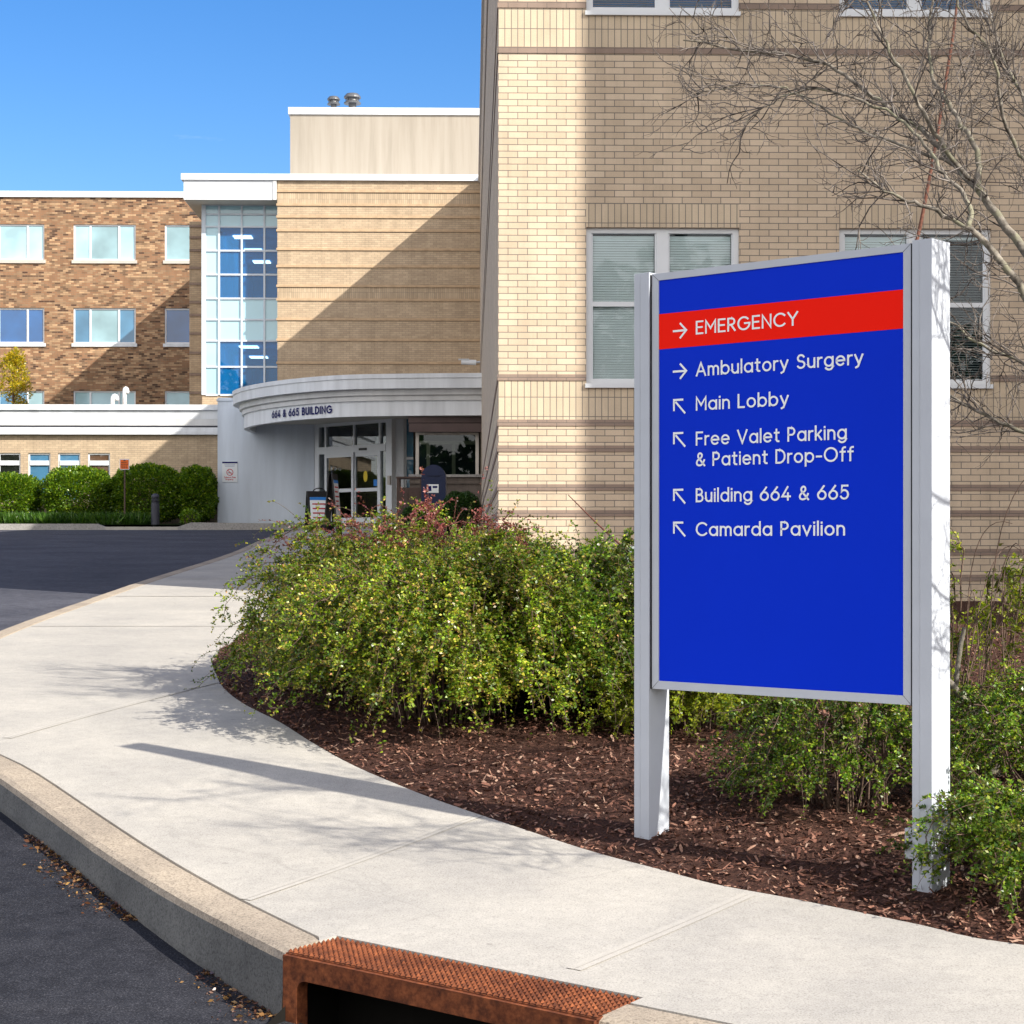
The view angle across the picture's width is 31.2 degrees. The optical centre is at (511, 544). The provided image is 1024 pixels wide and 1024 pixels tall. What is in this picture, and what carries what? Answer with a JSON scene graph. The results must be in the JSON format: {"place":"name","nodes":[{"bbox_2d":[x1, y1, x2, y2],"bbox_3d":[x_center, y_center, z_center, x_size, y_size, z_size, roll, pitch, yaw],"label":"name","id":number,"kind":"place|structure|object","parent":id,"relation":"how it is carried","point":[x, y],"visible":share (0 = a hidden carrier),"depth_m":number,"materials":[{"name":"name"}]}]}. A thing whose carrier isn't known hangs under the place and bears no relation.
{"place":"outdoors","nodes":[
{"label":"outdoors","id":0,"kind":"place"},
{"bbox_2d":[102,524,184,524],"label":"planting soil","id":1,"kind":"structure","parent":0,"point":[160,524],"depth_m":55.49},
{"bbox_2d":[0,346,35,403],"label":"golden tree","id":2,"kind":"object","parent":1,"relation":"on","point":[13,361],"visible":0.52,"depth_m":67.89,"materials":[{"name":"yellow plant"}]},
{"bbox_2d":[0,471,44,514],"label":"hedge shrub","id":3,"kind":"object","parent":1,"relation":"on","point":[19,492],"visible":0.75,"depth_m":56.98,"materials":[{"name":"green plant"}]},
{"bbox_2d":[0,510,150,524],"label":"ground cover","id":4,"kind":"object","parent":1,"relation":"on","point":[110,518],"visible":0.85,"depth_m":55.03,"materials":[{"name":"green plant"}]},
{"bbox_2d":[39,464,112,514],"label":"hedge shrub","id":5,"kind":"object","parent":1,"relation":"on","point":[59,483],"visible":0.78,"depth_m":56.84,"materials":[{"name":"green plant"}]},
{"bbox_2d":[0,191,201,404],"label":"mottled brick building","id":6,"kind":"structure","parent":1,"relation":"on","point":[94,297],"depth_m":73.17,"materials":[{"name":"brown brick"}]},
{"bbox_2d":[0,391,43,403],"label":"window","id":7,"kind":"structure","parent":6,"relation":"in","point":[38,397],"depth_m":73.16,"materials":[{"name":"blue glass"}]},
{"bbox_2d":[0,224,45,262],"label":"window","id":8,"kind":"structure","parent":6,"relation":"in","point":[19,243],"depth_m":73.16,"materials":[{"name":"glass"}]},
{"bbox_2d":[0,308,45,346],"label":"window","id":9,"kind":"structure","parent":6,"relation":"in","point":[19,327],"depth_m":73.16,"materials":[{"name":"blue glass"}]},
{"bbox_2d":[72,225,136,263],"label":"window","id":10,"kind":"structure","parent":6,"relation":"in","point":[96,244],"depth_m":73.23,"materials":[{"name":"glass"}]},
{"bbox_2d":[72,308,136,346],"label":"window","id":11,"kind":"structure","parent":6,"relation":"in","point":[93,327],"depth_m":73.23,"materials":[{"name":"blue glass"}]},
{"bbox_2d":[74,391,135,403],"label":"window","id":12,"kind":"structure","parent":6,"relation":"in","point":[80,397],"depth_m":73.23,"materials":[{"name":"teal glass"}]},
{"bbox_2d":[163,225,188,263],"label":"window","id":13,"kind":"structure","parent":6,"relation":"in","point":[176,236],"depth_m":73.31,"materials":[{"name":"glass"}]},
{"bbox_2d":[163,308,188,346],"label":"window","id":14,"kind":"structure","parent":6,"relation":"in","point":[176,319],"depth_m":73.31,"materials":[{"name":"glass"}]},
{"bbox_2d":[165,391,188,404],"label":"window","id":15,"kind":"structure","parent":6,"relation":"in","point":[171,397],"depth_m":73.31,"materials":[{"name":"teal glass"}]},
{"bbox_2d":[0,387,217,526],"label":"brick wing","id":16,"kind":"structure","parent":1,"relation":"on","point":[40,441],"depth_m":59.17,"materials":[{"name":"beige brick"}]},
{"bbox_2d":[0,453,19,473],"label":"window","id":17,"kind":"structure","parent":16,"relation":"in","point":[9,462],"depth_m":59.22,"materials":[{"name":"white paint"}]},
{"bbox_2d":[28,453,49,481],"bbox_3d":[-15.247,-2.162,59.239,0.712,1.570,0.090,0,0,-1],"label":"window","id":18,"kind":"structure","parent":16,"relation":"in","point":[38,463],"depth_m":59.23,"materials":[{"name":"blue glass"}]},
{"bbox_2d":[58,453,79,498],"bbox_3d":[-14.288,-2.162,59.261,0.712,1.570,0.090,0,0,-1],"label":"window","id":19,"kind":"structure","parent":16,"relation":"in","point":[64,459],"depth_m":59.25,"materials":[{"name":"white paint"}]},
{"bbox_2d":[88,453,109,495],"bbox_3d":[-13.330,-2.162,59.282,0.713,1.570,0.090,0,0,-1],"label":"window","id":20,"kind":"structure","parent":16,"relation":"in","point":[99,460],"depth_m":59.28,"materials":[{"name":"white paint"}]},
{"bbox_2d":[120,459,128,526],"bbox_3d":[-11.635,-1.480,55.103,0.290,2.165,0.054,0,0,0],"label":"post sign","id":21,"kind":"object","parent":1,"relation":"on","point":[124,464],"visible":0.98,"depth_m":55.08,"materials":[{"name":"brown metal"}]},
{"bbox_2d":[108,462,187,525],"bbox_3d":[-11.470,-1.594,57.751,2.483,2.043,2.179,0,0,0],"label":"hedge shrub","id":22,"kind":"object","parent":1,"relation":"on","point":[164,476],"visible":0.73,"depth_m":57.06,"materials":[{"name":"green plant"}]},
{"bbox_2d":[151,494,159,526],"bbox_3d":[-10.732,-1.014,55.200,0.250,1.028,0.250,0,0,0],"label":"bollard light","id":23,"kind":"object","parent":1,"relation":"on","point":[155,512],"visible":0.98,"depth_m":55.09,"materials":[{"name":"grey metal"}]},
{"bbox_2d":[178,507,201,523],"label":"shrub","id":24,"kind":"object","parent":1,"relation":"on","point":[187,519],"visible":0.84,"depth_m":55.30,"materials":[{"name":"green plant"}]},
{"bbox_2d":[174,464,218,522],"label":"hedge shrub","id":25,"kind":"object","parent":1,"relation":"on","point":[202,495],"visible":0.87,"depth_m":57.24,"materials":[{"name":"green plant"}]},
{"bbox_2d":[181,93,479,517],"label":"lobby building","id":26,"kind":"structure","parent":1,"relation":"on","point":[349,244],"depth_m":60.06,"materials":[{"name":"brick"}]},
{"bbox_2d":[0,530,302,1023],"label":"road","id":27,"kind":"structure","parent":0,"point":[64,959],"depth_m":7.52,"materials":[{"name":"grey asphalt"}]},
{"bbox_2d":[20,834,276,1022],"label":"leaf litter","id":28,"kind":"object","parent":27,"relation":"on","point":[126,918],"visible":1,"depth_m":7.71,"materials":[{"name":"brown plant"}]},
{"bbox_2d":[0,522,303,529],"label":"curb","id":29,"kind":"structure","parent":27,"relation":"on","point":[220,526],"depth_m":54.60,"materials":[{"name":"concrete"}]},
{"bbox_2d":[0,528,320,1015],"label":"curb","id":30,"kind":"structure","parent":27,"relation":"on","point":[238,945],"depth_m":7.50,"materials":[{"name":"concrete"}]},
{"bbox_2d":[268,936,638,1023],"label":"storm drain","id":31,"kind":"object","parent":27,"relation":"on","point":[336,980],"visible":0.99,"depth_m":6.19,"materials":[{"name":"metal"}]},
{"bbox_2d":[599,1004,721,1023],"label":"curb","id":32,"kind":"structure","parent":27,"relation":"on","point":[628,1014],"depth_m":5.66,"materials":[{"name":"concrete"}]},
{"bbox_2d":[0,0,480,191],"label":"sky","id":33,"kind":"structure","parent":0,"point":[96,95],"materials":[{"name":"blue"}]},
{"bbox_2d":[0,524,1023,1023],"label":"sidewalk","id":34,"kind":"structure","parent":0,"point":[214,786],"depth_m":7.72,"materials":[{"name":"concrete"}]},
{"bbox_2d":[304,488,333,529],"bbox_3d":[-4.993,-0.921,47.500,0.660,1.096,0.521,0,0,-22],"label":"sandwich board","id":35,"kind":"object","parent":34,"relation":"on","point":[313,498],"visible":0.65,"depth_m":47.36,"materials":[{"name":"black plastic"}]},
{"bbox_2d":[323,471,341,529],"bbox_3d":[-4.591,-1.121,47.000,0.361,1.525,0.660,0,0,6],"label":"sandwich board","id":36,"kind":"object","parent":34,"relation":"on","point":[332,491],"visible":0.79,"depth_m":46.88,"materials":[{"name":"black plastic"}]},
{"bbox_2d":[216,373,481,526],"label":"entrance pavilion","id":37,"kind":"structure","parent":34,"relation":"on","point":[287,444],"depth_m":55.64,"materials":[{"name":"white paint"}]},
{"bbox_2d":[222,462,237,481],"bbox_3d":[-8.954,-2.303,58.236,0.488,0.650,0.022,0,0,0],"label":"notice sign","id":38,"kind":"object","parent":37,"relation":"attached to","point":[229,471],"visible":1,"depth_m":58.23,"materials":[{"name":"white metal"}]},
{"bbox_2d":[325,452,353,522],"bbox_3d":[-5.393,-1.743,57.313,0.055,2.210,1.410,0,0,-44],"label":"sliding door","id":39,"kind":"structure","parent":37,"relation":"in","point":[336,455],"depth_m":56.98,"materials":[{"name":"white metal"}]},
{"bbox_2d":[354,451,378,523],"bbox_3d":[-4.449,-1.743,56.443,0.169,2.210,1.231,0,0,-40],"label":"sliding door","id":40,"kind":"structure","parent":37,"relation":"in","point":[374,453],"depth_m":56.48,"materials":[{"name":"white metal"}]},
{"bbox_2d":[416,432,478,473],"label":"kiosk window","id":41,"kind":"structure","parent":37,"relation":"in","point":[454,452],"depth_m":50.95,"materials":[{"name":"black glass"}]},
{"bbox_2d":[2,578,754,969],"bbox_3d":[-2.589,0.819,17.782,3.893,1.232,23.779,0,0,-9],"label":"sidewalk joint","id":42,"kind":"object","parent":34,"relation":"on","point":[632,944],"visible":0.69,"depth_m":7.48,"materials":[{"name":"concrete"}]},
{"bbox_2d":[396,477,420,521],"bbox_3d":[-2.433,-0.935,43.910,0.650,1.354,0.650,0,0,0],"label":"litter bin","id":43,"kind":"object","parent":34,"relation":"on","point":[409,493],"visible":0.45,"depth_m":43.59,"materials":[{"name":"brown metal"}]},
{"bbox_2d":[212,528,1023,944],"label":"mulch bed","id":44,"kind":"object","parent":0,"point":[626,818],"visible":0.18,"depth_m":8.77,"materials":[{"name":"brown wood"}]},
{"bbox_2d":[184,496,475,710],"bbox_3d":[-1.002,0.353,12.504,2.325,1.385,2.666,0,0,-36],"label":"arching shrub","id":45,"kind":"object","parent":44,"relation":"on","point":[278,575],"visible":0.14,"depth_m":12.10,"materials":[{"name":"green plant"}]},
{"bbox_2d":[248,466,555,674],"bbox_3d":[-0.615,0.191,12.861,2.107,1.492,2.036,0,0,-35],"label":"barberry shrub","id":46,"kind":"object","parent":44,"relation":"on","point":[430,517],"visible":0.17,"depth_m":12.72,"materials":[{"name":"red plant"}]},
{"bbox_2d":[400,504,436,529],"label":"round shrub","id":47,"kind":"object","parent":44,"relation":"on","point":[406,511],"visible":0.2,"depth_m":40.78,"materials":[{"name":"green plant"}]},
{"bbox_2d":[240,479,604,668],"bbox_3d":[-0.353,0.247,13.320,3.146,1.470,2.972,0,0,0],"label":"arching shrub","id":48,"kind":"object","parent":44,"relation":"on","point":[417,534],"visible":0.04,"depth_m":13.28,"materials":[{"name":"red plant"}]},
{"bbox_2d":[421,465,445,531],"bbox_3d":[-1.840,-1.029,43.260,0.570,1.678,0.580,0,0,0],"label":"mailbox","id":49,"kind":"object","parent":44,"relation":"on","point":[434,477],"visible":0.63,"depth_m":43.00,"materials":[{"name":"blue metal"}]},
{"bbox_2d":[237,512,633,752],"bbox_3d":[-0.366,0.462,10.926,2.552,1.311,2.771,0,0,-19],"label":"arching shrub","id":50,"kind":"object","parent":44,"relation":"on","point":[429,619],"visible":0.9,"depth_m":10.36,"materials":[{"name":"green plant"}]},
{"bbox_2d":[439,490,482,533],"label":"round shrub","id":51,"kind":"object","parent":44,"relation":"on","point":[466,499],"visible":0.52,"depth_m":41.81,"materials":[{"name":"green plant"}]},
{"bbox_2d":[362,519,689,734],"bbox_3d":[0.290,0.478,11.396,2.484,1.278,2.645,0,0,40],"label":"arching shrub","id":52,"kind":"object","parent":44,"relation":"on","point":[607,581],"visible":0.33,"depth_m":10.52,"materials":[{"name":"green plant"}]},
{"bbox_2d":[568,495,620,543],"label":"leaning stem","id":53,"kind":"object","parent":44,"relation":"on","point":[603,529],"visible":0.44,"depth_m":17.56,"materials":[{"name":"beige plant"}]},
{"bbox_2d":[570,644,796,740],"bbox_3d":[1.013,0.788,10.559,1.379,0.690,1.684,0,0,0],"label":"arching shrub","id":54,"kind":"object","parent":44,"relation":"on","point":[687,705],"visible":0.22,"depth_m":10.22,"materials":[{"name":"green plant"}]},
{"bbox_2d":[634,238,949,892],"bbox_3d":[1.142,0.200,7.721,1.460,2.800,0.150,0,0,41],"label":"wayfinding sign","id":55,"kind":"object","parent":44,"relation":"on","point":[792,477],"visible":0.96,"depth_m":7.61,"materials":[{"name":"blue metal"}]},
{"bbox_2d":[635,0,1023,467],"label":"bare tree","id":56,"kind":"object","parent":44,"relation":"on","point":[950,159],"visible":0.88,"depth_m":9.60,"materials":[{"name":"grey plant"}]},
{"bbox_2d":[688,696,1008,822],"bbox_3d":[1.593,0.901,8.565,1.563,0.789,1.500,0,0,0],"label":"arching shrub","id":57,"kind":"object","parent":44,"relation":"on","point":[791,743],"visible":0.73,"depth_m":8.42,"materials":[{"name":"green plant"}]},
{"bbox_2d":[915,0,958,239],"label":"leaning stem","id":58,"kind":"object","parent":44,"relation":"on","point":[928,179],"visible":0.25,"depth_m":14.19,"materials":[{"name":"grey plant"}]},
{"bbox_2d":[865,528,1023,755],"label":"arching shrub","id":59,"kind":"object","parent":44,"relation":"on","point":[1013,593],"visible":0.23,"depth_m":9.67,"materials":[{"name":"green plant"}]},
{"bbox_2d":[875,759,1023,923],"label":"arching shrub","id":60,"kind":"object","parent":44,"relation":"on","point":[986,837],"visible":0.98,"depth_m":7.05,"materials":[{"name":"green plant"}]},
{"bbox_2d":[891,655,1023,800],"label":"arching shrub","id":61,"kind":"object","parent":44,"relation":"on","point":[1006,711],"visible":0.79,"depth_m":8.55,"materials":[{"name":"green plant"}]},
{"bbox_2d":[950,480,1023,776],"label":"bare shrub","id":62,"kind":"object","parent":44,"relation":"on","point":[954,684],"visible":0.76,"depth_m":9.20,"materials":[{"name":"brown plant"}]},
{"bbox_3d":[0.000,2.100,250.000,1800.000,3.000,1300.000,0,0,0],"label":"ground","id":63,"kind":"structure","parent":0,"visible":0},
{"bbox_2d":[478,0,1023,600],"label":"brick building","id":64,"kind":"structure","parent":63,"relation":"on","point":[586,212],"depth_m":19.26,"materials":[{"name":"beige brick"}]},
{"bbox_2d":[458,359,479,364],"bbox_3d":[-1.341,-5.741,57.783,0.695,0.194,0.200,0,0,0],"label":"security camera","id":65,"kind":"object","parent":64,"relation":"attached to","point":[468,362],"visible":0.89,"depth_m":57.71,"materials":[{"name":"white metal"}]},
{"bbox_2d":[585,228,738,387],"bbox_3d":[1.576,-2.482,19.473,1.632,1.685,0.530,0,0,-1],"label":"window","id":66,"kind":"structure","parent":64,"relation":"in","point":[613,255],"depth_m":19.35,"materials":[{"name":"grey glass"}]},
{"bbox_2d":[585,0,740,15],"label":"window","id":67,"kind":"structure","parent":64,"relation":"in","point":[593,7],"depth_m":19.29,"materials":[{"name":"white metal"}]},
{"bbox_2d":[839,229,992,388],"bbox_3d":[4.237,-2.482,19.532,1.632,1.685,0.530,0,0,-1],"label":"window","id":68,"kind":"structure","parent":64,"relation":"in","point":[847,237],"depth_m":19.44,"materials":[{"name":"grey glass"}]},
{"bbox_2d":[839,0,992,17],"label":"window","id":69,"kind":"structure","parent":64,"relation":"in","point":[886,11],"depth_m":19.35,"materials":[{"name":"white metal"}]}
]}

